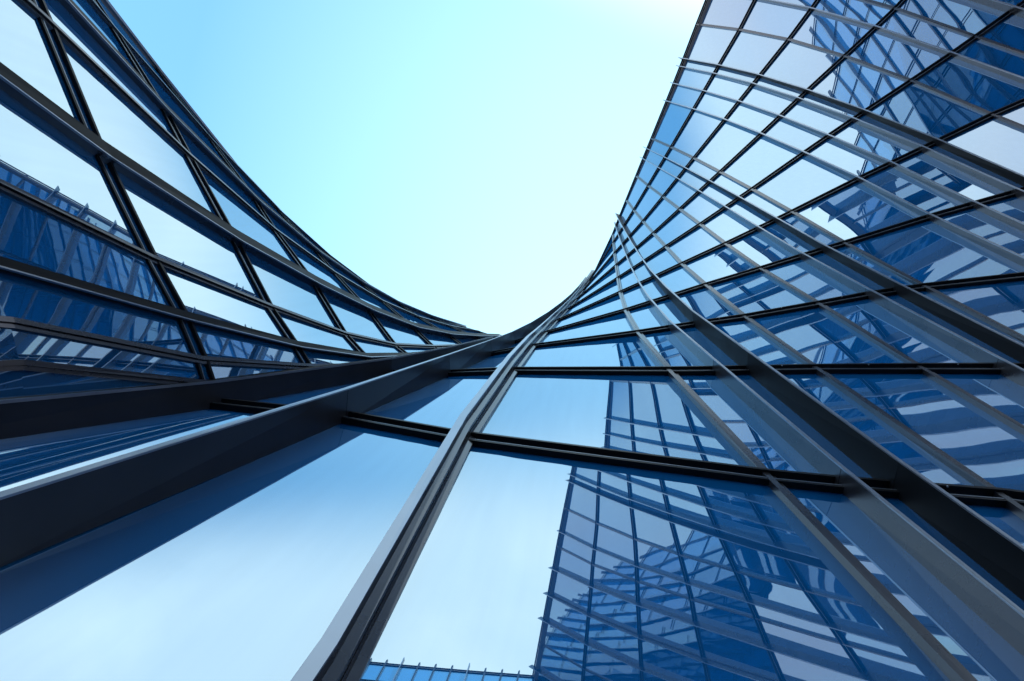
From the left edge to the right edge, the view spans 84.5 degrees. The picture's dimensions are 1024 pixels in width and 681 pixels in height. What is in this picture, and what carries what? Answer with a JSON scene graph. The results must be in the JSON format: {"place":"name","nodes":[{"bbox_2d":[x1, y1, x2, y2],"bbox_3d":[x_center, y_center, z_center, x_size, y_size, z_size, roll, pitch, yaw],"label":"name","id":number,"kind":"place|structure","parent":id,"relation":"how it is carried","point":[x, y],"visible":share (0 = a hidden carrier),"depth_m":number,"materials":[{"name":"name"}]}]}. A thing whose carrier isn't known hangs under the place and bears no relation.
{"place":"outdoors","nodes":[
{"label":"outdoors","id":0,"kind":"place"},
{"bbox_2d":[109,0,704,334],"label":"sky","id":1,"kind":"structure","parent":0,"point":[471,162],"materials":[{"name":"blue"}]},
{"label":"ground","id":2,"kind":"structure","parent":0,"visible":0},
{"bbox_2d":[0,0,500,397],"bbox_3d":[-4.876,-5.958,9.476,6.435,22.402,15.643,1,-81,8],"label":"office wing","id":3,"kind":"structure","parent":2,"relation":"on","point":[151,233],"depth_m":7.12,"materials":[{"name":"blue glass"}]},
{"bbox_2d":[0,0,1023,680],"bbox_3d":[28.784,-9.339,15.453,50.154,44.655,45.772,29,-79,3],"label":"office tower","id":4,"kind":"structure","parent":2,"relation":"on","point":[742,400],"depth_m":6.17,"materials":[{"name":"blue glass"}]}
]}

